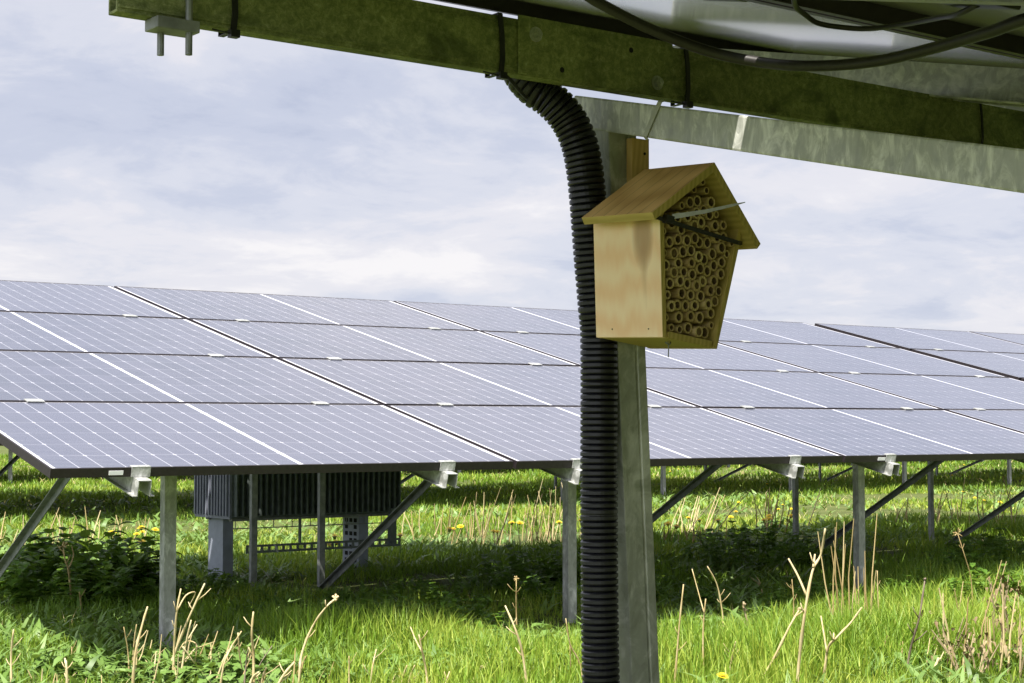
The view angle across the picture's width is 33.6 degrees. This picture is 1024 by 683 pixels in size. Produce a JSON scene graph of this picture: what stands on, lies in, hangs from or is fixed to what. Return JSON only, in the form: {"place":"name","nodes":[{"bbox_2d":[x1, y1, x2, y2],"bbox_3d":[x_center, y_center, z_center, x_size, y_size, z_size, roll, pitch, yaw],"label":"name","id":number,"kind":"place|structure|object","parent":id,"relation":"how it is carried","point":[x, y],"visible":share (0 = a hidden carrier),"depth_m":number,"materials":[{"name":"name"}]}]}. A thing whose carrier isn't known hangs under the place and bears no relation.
{"place":"outdoors","nodes":[
{"label":"outdoors","id":0,"kind":"place"},
{"bbox_2d":[0,446,1023,682],"bbox_3d":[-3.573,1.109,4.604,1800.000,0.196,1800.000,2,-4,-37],"label":"ground","id":1,"kind":"structure","parent":0,"point":[115,632],"depth_m":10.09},
{"bbox_2d":[6,629,22,682],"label":"dead stalk","id":2,"kind":"object","parent":1,"relation":"on","point":[11,664],"visible":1,"depth_m":5.91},
{"bbox_2d":[0,532,68,594],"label":"leafy weed","id":3,"kind":"object","parent":1,"relation":"on","point":[50,541],"visible":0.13,"depth_m":9.09,"materials":[{"name":"green plant"}]},
{"bbox_2d":[0,551,80,609],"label":"leafy weed","id":4,"kind":"object","parent":1,"relation":"on","point":[16,584],"visible":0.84,"depth_m":8.47,"materials":[{"name":"green plant"}]},
{"bbox_2d":[0,535,98,599],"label":"leafy weed","id":5,"kind":"object","parent":1,"relation":"on","point":[51,549],"visible":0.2,"depth_m":8.80,"materials":[{"name":"green plant"}]},
{"bbox_2d":[31,646,96,673],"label":"leafy weed","id":6,"kind":"object","parent":1,"relation":"on","point":[78,660],"visible":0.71,"depth_m":6.27,"materials":[{"name":"green plant"}]},
{"bbox_2d":[57,541,73,598],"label":"dead stalk","id":7,"kind":"object","parent":1,"relation":"on","point":[64,544],"visible":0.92,"depth_m":8.28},
{"bbox_2d":[23,521,141,594],"bbox_3d":[-2.332,1.191,9.100,0.626,0.451,0.642,-1,-3,21],"label":"leafy weed","id":8,"kind":"object","parent":1,"relation":"on","point":[75,537],"visible":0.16,"depth_m":9.10,"materials":[{"name":"green plant"}]},
{"bbox_2d":[52,561,139,608],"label":"leafy weed","id":9,"kind":"object","parent":1,"relation":"on","point":[119,588],"visible":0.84,"depth_m":8.30,"materials":[{"name":"green plant"}]},
{"bbox_2d":[74,667,128,682],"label":"leafy weed","id":10,"kind":"object","parent":1,"relation":"on","point":[92,676],"visible":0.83,"depth_m":6.07,"materials":[{"name":"green plant"}]},
{"bbox_2d":[57,509,149,540],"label":"straw tuft","id":11,"kind":"object","parent":1,"relation":"on","point":[99,526],"visible":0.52,"depth_m":13.05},
{"bbox_2d":[61,526,159,598],"bbox_3d":[-2.080,1.176,8.828,0.525,0.426,0.592,1,-3,-14],"label":"leafy weed","id":12,"kind":"object","parent":1,"relation":"on","point":[120,556],"visible":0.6,"depth_m":8.71,"materials":[{"name":"green plant"}]},
{"bbox_2d":[96,646,161,666],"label":"leafy weed","id":13,"kind":"object","parent":1,"relation":"on","point":[138,655],"visible":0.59,"depth_m":6.44,"materials":[{"name":"green plant"}]},
{"bbox_2d":[89,546,182,595],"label":"leafy weed","id":14,"kind":"object","parent":1,"relation":"on","point":[151,575],"visible":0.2,"depth_m":8.83,"materials":[{"name":"green plant"}]},
{"bbox_2d":[131,606,147,682],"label":"dead stalk","id":15,"kind":"object","parent":1,"relation":"on","point":[135,655],"visible":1,"depth_m":5.89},
{"bbox_2d":[116,658,192,682],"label":"leafy weed","id":16,"kind":"object","parent":1,"relation":"on","point":[121,670],"visible":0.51,"depth_m":6.08,"materials":[{"name":"green plant"}]},
{"bbox_2d":[133,578,189,603],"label":"leafy weed","id":17,"kind":"object","parent":1,"relation":"on","point":[151,583],"visible":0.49,"depth_m":8.51,"materials":[{"name":"green plant"}]},
{"bbox_2d":[138,654,219,682],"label":"leafy weed","id":18,"kind":"object","parent":1,"relation":"on","point":[186,668],"visible":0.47,"depth_m":6.16,"materials":[{"name":"green plant"}]},
{"bbox_2d":[172,588,195,677],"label":"dead stalk","id":19,"kind":"object","parent":1,"relation":"on","point":[175,625],"visible":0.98,"depth_m":6.14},
{"bbox_2d":[181,620,196,673],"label":"dead stalk","id":20,"kind":"object","parent":1,"relation":"on","point":[188,636],"visible":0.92,"depth_m":6.14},
{"bbox_2d":[169,583,210,669],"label":"dead stalk","id":21,"kind":"object","parent":1,"relation":"on","point":[186,623],"visible":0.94,"depth_m":6.17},
{"bbox_2d":[139,621,241,667],"bbox_3d":[-1.209,1.158,6.369,0.405,0.200,0.296,0,-3,7],"label":"straw tuft","id":22,"kind":"object","parent":1,"relation":"on","point":[189,645],"visible":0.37,"depth_m":6.35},
{"bbox_2d":[176,564,223,588],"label":"leafy weed","id":23,"kind":"object","parent":1,"relation":"on","point":[191,576],"visible":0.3,"depth_m":9.67,"materials":[{"name":"green plant"}]},
{"bbox_2d":[170,641,251,675],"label":"leafy weed","id":24,"kind":"object","parent":1,"relation":"on","point":[225,644],"visible":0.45,"depth_m":6.33,"materials":[{"name":"green plant"}]},
{"bbox_2d":[196,569,251,597],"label":"leafy weed","id":25,"kind":"object","parent":1,"relation":"on","point":[225,581],"visible":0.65,"depth_m":8.96,"materials":[{"name":"green plant"}]},
{"bbox_2d":[183,660,268,682],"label":"leafy weed","id":26,"kind":"object","parent":1,"relation":"on","point":[204,677],"visible":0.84,"depth_m":5.97,"materials":[{"name":"green plant"}]},
{"bbox_2d":[215,631,242,682],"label":"dead stalk","id":27,"kind":"object","parent":1,"relation":"on","point":[238,643],"visible":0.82,"depth_m":6.02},
{"bbox_2d":[135,636,333,682],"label":"straw tuft","id":28,"kind":"object","parent":1,"relation":"on","point":[243,671],"visible":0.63,"depth_m":6.06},
{"bbox_2d":[209,650,288,678],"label":"leafy weed","id":29,"kind":"object","parent":1,"relation":"on","point":[236,667],"visible":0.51,"depth_m":6.17,"materials":[{"name":"green plant"}]},
{"bbox_2d":[244,612,254,682],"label":"dead stalk","id":30,"kind":"object","parent":1,"relation":"on","point":[252,653],"visible":1,"depth_m":5.85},
{"bbox_2d":[245,657,309,682],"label":"leafy weed","id":31,"kind":"object","parent":1,"relation":"on","point":[278,678],"visible":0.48,"depth_m":6.16,"materials":[{"name":"green plant"}]},
{"bbox_2d":[0,444,562,502],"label":"solar array","id":32,"kind":"object","parent":1,"relation":"on","point":[6,467],"visible":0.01,"depth_m":18.43,"materials":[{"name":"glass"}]},
{"bbox_2d":[194,471,400,580],"bbox_3d":[-1.332,0.930,10.608,1.229,1.242,0.507,2,-4,-37],"label":"inverter unit","id":33,"kind":"object","parent":1,"relation":"on","point":[354,500],"visible":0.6,"depth_m":10.38,"materials":[{"name":"metal"}]},
{"bbox_2d":[298,594,338,682],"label":"dead stalk","id":34,"kind":"object","parent":1,"relation":"on","point":[335,599],"visible":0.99,"depth_m":5.90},
{"bbox_2d":[307,664,368,682],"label":"leafy weed","id":35,"kind":"object","parent":1,"relation":"on","point":[324,674],"visible":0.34,"depth_m":6.13,"materials":[{"name":"green plant"}]},
{"bbox_2d":[331,598,381,618],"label":"leafy weed","id":36,"kind":"object","parent":1,"relation":"on","point":[359,607],"visible":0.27,"depth_m":7.62,"materials":[{"name":"green plant"}]},
{"bbox_2d":[354,594,415,614],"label":"leafy weed","id":37,"kind":"object","parent":1,"relation":"on","point":[364,601],"visible":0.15,"depth_m":7.78,"materials":[{"name":"green plant"}]},
{"bbox_2d":[387,575,434,599],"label":"leafy weed","id":38,"kind":"object","parent":1,"relation":"on","point":[400,582],"visible":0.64,"depth_m":8.94,"materials":[{"name":"green plant"}]},
{"bbox_2d":[381,649,454,671],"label":"leafy weed","id":39,"kind":"object","parent":1,"relation":"on","point":[419,662],"visible":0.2,"depth_m":6.33,"materials":[{"name":"green plant"}]},
{"bbox_2d":[410,627,428,682],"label":"dead stalk","id":40,"kind":"object","parent":1,"relation":"on","point":[421,650],"visible":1,"depth_m":5.80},
{"bbox_2d":[393,591,463,623],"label":"leafy weed","id":41,"kind":"object","parent":1,"relation":"on","point":[436,601],"visible":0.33,"depth_m":7.70,"materials":[{"name":"green plant"}]},
{"bbox_2d":[419,582,466,605],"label":"leafy weed","id":42,"kind":"object","parent":1,"relation":"on","point":[434,593],"visible":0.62,"depth_m":8.68,"materials":[{"name":"green plant"}]},
{"bbox_2d":[437,594,493,622],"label":"leafy weed","id":43,"kind":"object","parent":1,"relation":"on","point":[453,601],"visible":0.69,"depth_m":7.91,"materials":[{"name":"green plant"}]},
{"bbox_2d":[402,503,532,540],"bbox_3d":[-0.508,1.497,14.056,1.060,0.338,0.956,1,-3,-26],"label":"straw tuft","id":44,"kind":"object","parent":1,"relation":"on","point":[449,524],"visible":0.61,"depth_m":14.01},
{"bbox_2d":[455,588,492,610],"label":"leafy weed","id":45,"kind":"object","parent":1,"relation":"on","point":[474,598],"visible":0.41,"depth_m":8.51,"materials":[{"name":"green plant"}]},
{"bbox_2d":[444,607,508,632],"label":"leafy weed","id":46,"kind":"object","parent":1,"relation":"on","point":[499,619],"visible":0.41,"depth_m":7.52,"materials":[{"name":"green plant"}]},
{"bbox_2d":[466,566,519,596],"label":"leafy weed","id":47,"kind":"object","parent":1,"relation":"on","point":[497,575],"visible":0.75,"depth_m":9.14,"materials":[{"name":"green plant"}]},
{"bbox_2d":[451,487,559,546],"bbox_3d":[0.003,1.370,13.123,0.718,0.491,1.068,7,-8,-68],"label":"straw tuft","id":48,"kind":"object","parent":1,"relation":"on","point":[507,514],"visible":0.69,"depth_m":13.12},
{"bbox_2d":[475,554,546,585],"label":"leafy weed","id":49,"kind":"object","parent":1,"relation":"on","point":[487,565],"visible":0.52,"depth_m":9.61,"materials":[{"name":"green plant"}]},
{"bbox_2d":[0,280,1023,647],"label":"solar array","id":50,"kind":"object","parent":1,"relation":"on","point":[128,390],"visible":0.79,"depth_m":9.04,"materials":[{"name":"glass"}]},
{"bbox_2d":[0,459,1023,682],"bbox_3d":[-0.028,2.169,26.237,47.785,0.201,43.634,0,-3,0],"label":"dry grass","id":51,"kind":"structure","parent":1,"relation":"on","point":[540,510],"depth_m":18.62,"materials":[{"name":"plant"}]},
{"bbox_2d":[505,605,526,682],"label":"dead stalk","id":52,"kind":"object","parent":1,"relation":"on","point":[521,653],"visible":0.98,"depth_m":5.84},
{"bbox_2d":[489,565,557,598],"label":"leafy weed","id":53,"kind":"object","parent":1,"relation":"on","point":[526,574],"visible":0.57,"depth_m":9.20,"materials":[{"name":"green plant"}]},
{"bbox_2d":[502,544,562,584],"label":"leafy weed","id":54,"kind":"object","parent":1,"relation":"on","point":[545,560],"visible":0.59,"depth_m":9.70,"materials":[{"name":"green plant"}]},
{"bbox_2d":[503,480,562,541],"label":"straw tuft","id":55,"kind":"object","parent":1,"relation":"on","point":[542,520],"visible":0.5,"depth_m":13.76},
{"bbox_2d":[513,574,580,603],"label":"leafy weed","id":56,"kind":"object","parent":1,"relation":"on","point":[536,582],"visible":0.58,"depth_m":8.94,"materials":[{"name":"green plant"}]},
{"bbox_2d":[525,548,580,580],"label":"leafy weed","id":57,"kind":"object","parent":1,"relation":"on","point":[542,570],"visible":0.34,"depth_m":9.95,"materials":[{"name":"green plant"}]},
{"bbox_2d":[109,0,1023,682],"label":"solar array","id":58,"kind":"object","parent":1,"relation":"on","point":[917,118],"visible":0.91,"depth_m":2.64,"materials":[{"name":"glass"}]},
{"bbox_2d":[212,0,239,38],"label":"cable tie","id":59,"kind":"object","parent":58,"relation":"attached to","point":[232,32],"visible":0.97,"depth_m":2.23,"materials":[{"name":"black plastic"}]},
{"bbox_2d":[483,12,507,79],"bbox_3d":[-0.032,-0.435,2.506,0.033,0.099,0.043,2,-4,-37],"label":"cable tie","id":60,"kind":"object","parent":58,"relation":"attached to","point":[501,74],"visible":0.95,"depth_m":2.50,"materials":[{"name":"black plastic"}]},
{"bbox_2d":[504,78,619,682],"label":"corrugated conduit","id":61,"kind":"object","parent":58,"relation":"attached to","point":[560,110],"visible":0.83,"depth_m":2.60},
{"bbox_2d":[643,100,664,139],"bbox_3d":[0.214,-0.334,2.556,0.007,0.058,0.046,2,-4,-37],"label":"strap","id":62,"kind":"object","parent":58,"relation":"attached to","point":[652,118],"visible":1,"depth_m":2.55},
{"bbox_2d":[582,138,759,356],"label":"insect hotel","id":63,"kind":"structure","parent":58,"relation":"attached to","point":[659,284],"depth_m":2.52,"materials":[{"name":"brown wood"}]},
{"bbox_2d":[655,202,744,244],"bbox_3d":[0.251,-0.186,2.552,0.195,0.057,0.176,11,-8,-43],"label":"cable tie","id":64,"kind":"object","parent":63,"relation":"attached to","point":[668,219],"visible":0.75,"depth_m":2.49,"materials":[{"name":"black plastic"}]},
{"bbox_2d":[670,48,692,108],"bbox_3d":[0.265,-0.424,2.733,0.033,0.099,0.043,2,-4,-37],"label":"cable tie","id":65,"kind":"object","parent":58,"relation":"attached to","point":[687,103],"visible":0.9,"depth_m":2.73,"materials":[{"name":"black plastic"}]},
{"bbox_2d":[585,0,1023,71],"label":"power cable","id":66,"kind":"object","parent":58,"relation":"attached to","point":[919,51],"visible":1,"depth_m":2.33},
{"bbox_2d":[791,0,979,30],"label":"panel lead","id":67,"kind":"object","parent":58,"relation":"attached to","point":[814,21],"visible":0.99,"depth_m":2.33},
{"bbox_2d":[655,582,691,600],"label":"leafy weed","id":68,"kind":"object","parent":1,"relation":"on","point":[660,588],"visible":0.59,"depth_m":9.15,"materials":[{"name":"green plant"}]},
{"bbox_2d":[674,584,685,679],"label":"dead stalk","id":69,"kind":"object","parent":1,"relation":"on","point":[677,650],"visible":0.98,"depth_m":5.83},
{"bbox_2d":[657,521,726,545],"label":"straw tuft","id":70,"kind":"object","parent":1,"relation":"on","point":[686,535],"visible":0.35,"depth_m":13.01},
{"bbox_2d":[674,585,714,606],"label":"leafy weed","id":71,"kind":"object","parent":1,"relation":"on","point":[695,595],"visible":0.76,"depth_m":8.91,"materials":[{"name":"green plant"}]},
{"bbox_2d":[692,569,705,658],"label":"dead stalk","id":72,"kind":"object","parent":1,"relation":"on","point":[704,608],"visible":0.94,"depth_m":6.15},
{"bbox_2d":[679,534,736,563],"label":"leafy weed","id":73,"kind":"object","parent":1,"relation":"on","point":[716,546],"visible":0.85,"depth_m":10.87,"materials":[{"name":"green plant"}]},
{"bbox_2d":[671,488,750,532],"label":"straw tuft","id":74,"kind":"object","parent":1,"relation":"on","point":[691,527],"visible":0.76,"depth_m":14.55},
{"bbox_2d":[690,528,754,556],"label":"leafy weed","id":75,"kind":"object","parent":1,"relation":"on","point":[740,543],"visible":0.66,"depth_m":11.47,"materials":[{"name":"green plant"}]},
{"bbox_2d":[699,586,745,606],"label":"leafy weed","id":76,"kind":"object","parent":1,"relation":"on","point":[722,597],"visible":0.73,"depth_m":8.94,"materials":[{"name":"green plant"}]},
{"bbox_2d":[716,520,781,554],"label":"leafy weed","id":77,"kind":"object","parent":1,"relation":"on","point":[733,535],"visible":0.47,"depth_m":11.80,"materials":[{"name":"green plant"}]},
{"bbox_2d":[723,537,792,571],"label":"leafy weed","id":78,"kind":"object","parent":1,"relation":"on","point":[763,559],"visible":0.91,"depth_m":10.62,"materials":[{"name":"green plant"}]},
{"bbox_2d":[728,521,808,554],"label":"leafy weed","id":79,"kind":"object","parent":1,"relation":"on","point":[763,532],"visible":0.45,"depth_m":11.78,"materials":[{"name":"green plant"}]},
{"bbox_2d":[754,486,800,532],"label":"straw tuft","id":80,"kind":"object","parent":1,"relation":"on","point":[769,512],"visible":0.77,"depth_m":14.67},
{"bbox_2d":[758,582,802,605],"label":"leafy weed","id":81,"kind":"object","parent":1,"relation":"on","point":[778,594],"visible":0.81,"depth_m":8.96,"materials":[{"name":"green plant"}]},
{"bbox_2d":[554,459,1011,497],"bbox_3d":[3.233,1.196,24.942,8.436,2.217,5.315,2,-4,-37],"label":"solar array","id":82,"kind":"object","parent":1,"relation":"on","point":[663,476],"visible":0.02,"depth_m":25.39,"materials":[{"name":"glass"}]},
{"bbox_2d":[764,607,803,673],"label":"dead stalk","id":83,"kind":"object","parent":1,"relation":"on","point":[784,636],"visible":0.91,"depth_m":5.89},
{"bbox_2d":[757,527,819,560],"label":"leafy weed","id":84,"kind":"object","parent":1,"relation":"on","point":[784,541],"visible":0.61,"depth_m":11.47,"materials":[{"name":"green plant"}]},
{"bbox_2d":[788,528,825,682],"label":"dead stalk","id":85,"kind":"object","parent":1,"relation":"on","point":[814,564],"visible":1,"depth_m":5.58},
{"bbox_2d":[781,538,838,567],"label":"leafy weed","id":86,"kind":"object","parent":1,"relation":"on","point":[805,551],"visible":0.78,"depth_m":10.91,"materials":[{"name":"green plant"}]},
{"bbox_2d":[799,579,839,600],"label":"leafy weed","id":87,"kind":"object","parent":1,"relation":"on","point":[813,586],"visible":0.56,"depth_m":9.19,"materials":[{"name":"green plant"}]},
{"bbox_2d":[820,607,861,677],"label":"dead stalk","id":88,"kind":"object","parent":1,"relation":"on","point":[834,638],"visible":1,"depth_m":5.80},
{"bbox_2d":[817,516,876,619],"bbox_3d":[1.583,1.073,7.823,0.246,0.567,0.241,2,-4,-37],"label":"straw tuft","id":89,"kind":"object","parent":1,"relation":"on","point":[834,573],"visible":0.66,"depth_m":7.81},
{"bbox_2d":[863,644,932,670],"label":"leafy weed","id":90,"kind":"object","parent":1,"relation":"on","point":[910,660],"visible":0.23,"depth_m":6.20,"materials":[{"name":"green plant"}]},
{"bbox_2d":[808,487,1020,532],"bbox_3d":[3.682,1.473,14.933,1.881,0.358,1.075,-2,-3,34],"label":"straw tuft","id":91,"kind":"object","parent":1,"relation":"on","point":[938,515],"visible":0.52,"depth_m":14.94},
{"bbox_2d":[906,578,926,671],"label":"dead stalk","id":92,"kind":"object","parent":1,"relation":"on","point":[913,637],"visible":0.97,"depth_m":5.89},
{"bbox_2d":[815,323,1023,380],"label":"solar array","id":93,"kind":"object","parent":1,"relation":"on","point":[1002,354],"visible":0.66,"depth_m":14.51,"materials":[{"name":"glass"}]},
{"bbox_2d":[914,610,977,657],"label":"withered weed","id":94,"kind":"object","parent":1,"relation":"on","point":[970,633],"visible":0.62,"depth_m":6.33,"materials":[{"name":"beige plant"}]},
{"bbox_2d":[924,547,979,576],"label":"leafy weed","id":95,"kind":"object","parent":1,"relation":"on","point":[954,556],"visible":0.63,"depth_m":10.21,"materials":[{"name":"green plant"}]},
{"bbox_2d":[931,628,980,673],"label":"withered weed","id":96,"kind":"object","parent":1,"relation":"on","point":[952,645],"visible":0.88,"depth_m":6.15,"materials":[{"name":"beige plant"}]},
{"bbox_2d":[945,577,984,599],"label":"leafy weed","id":97,"kind":"object","parent":1,"relation":"on","point":[951,586],"visible":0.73,"depth_m":8.95,"materials":[{"name":"green plant"}]},
{"bbox_2d":[938,584,1015,673],"bbox_3d":[1.750,1.071,6.261,0.295,0.322,0.280,2,-4,-37],"label":"straw tuft","id":98,"kind":"object","parent":1,"relation":"on","point":[984,620],"visible":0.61,"depth_m":6.26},
{"bbox_2d":[946,473,1011,523],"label":"straw tuft","id":99,"kind":"object","parent":1,"relation":"on","point":[977,503],"visible":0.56,"depth_m":15.64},
{"bbox_2d":[946,536,1012,563],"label":"leafy weed","id":100,"kind":"object","parent":1,"relation":"on","point":[970,546],"visible":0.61,"depth_m":10.92,"materials":[{"name":"green plant"}]},
{"bbox_2d":[948,632,1015,678],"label":"withered weed","id":101,"kind":"object","parent":1,"relation":"on","point":[984,652],"visible":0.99,"depth_m":6.04,"materials":[{"name":"beige plant"}]},
{"bbox_2d":[962,647,1023,671],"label":"leafy weed","id":102,"kind":"object","parent":1,"relation":"on","point":[1005,662],"visible":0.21,"depth_m":6.29,"materials":[{"name":"green plant"}]},
{"bbox_2d":[966,562,1023,594],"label":"leafy weed","id":103,"kind":"object","parent":1,"relation":"on","point":[975,572],"visible":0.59,"depth_m":9.17,"materials":[{"name":"green plant"}]},
{"bbox_2d":[982,576,1008,631],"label":"withered weed","id":104,"kind":"object","parent":1,"relation":"on","point":[992,600],"visible":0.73,"depth_m":7.07,"materials":[{"name":"beige plant"}]},
{"bbox_2d":[973,587,1019,670],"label":"straw tuft","id":105,"kind":"object","parent":1,"relation":"on","point":[989,637],"visible":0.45,"depth_m":6.37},
{"bbox_2d":[974,527,1023,560],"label":"leafy weed","id":106,"kind":"object","parent":1,"relation":"on","point":[989,537],"visible":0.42,"depth_m":11.44,"materials":[{"name":"green plant"}]},
{"bbox_2d":[987,614,1023,677],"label":"withered weed","id":107,"kind":"object","parent":1,"relation":"on","point":[1020,634],"visible":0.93,"depth_m":6.16,"materials":[{"name":"beige plant"}]},
{"bbox_2d":[995,574,1023,644],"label":"withered weed","id":108,"kind":"object","parent":1,"relation":"on","point":[1005,584],"visible":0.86,"depth_m":6.70,"materials":[{"name":"brown plant"}]},
{"bbox_2d":[0,0,1023,333],"label":"sky","id":109,"kind":"structure","parent":0,"point":[243,164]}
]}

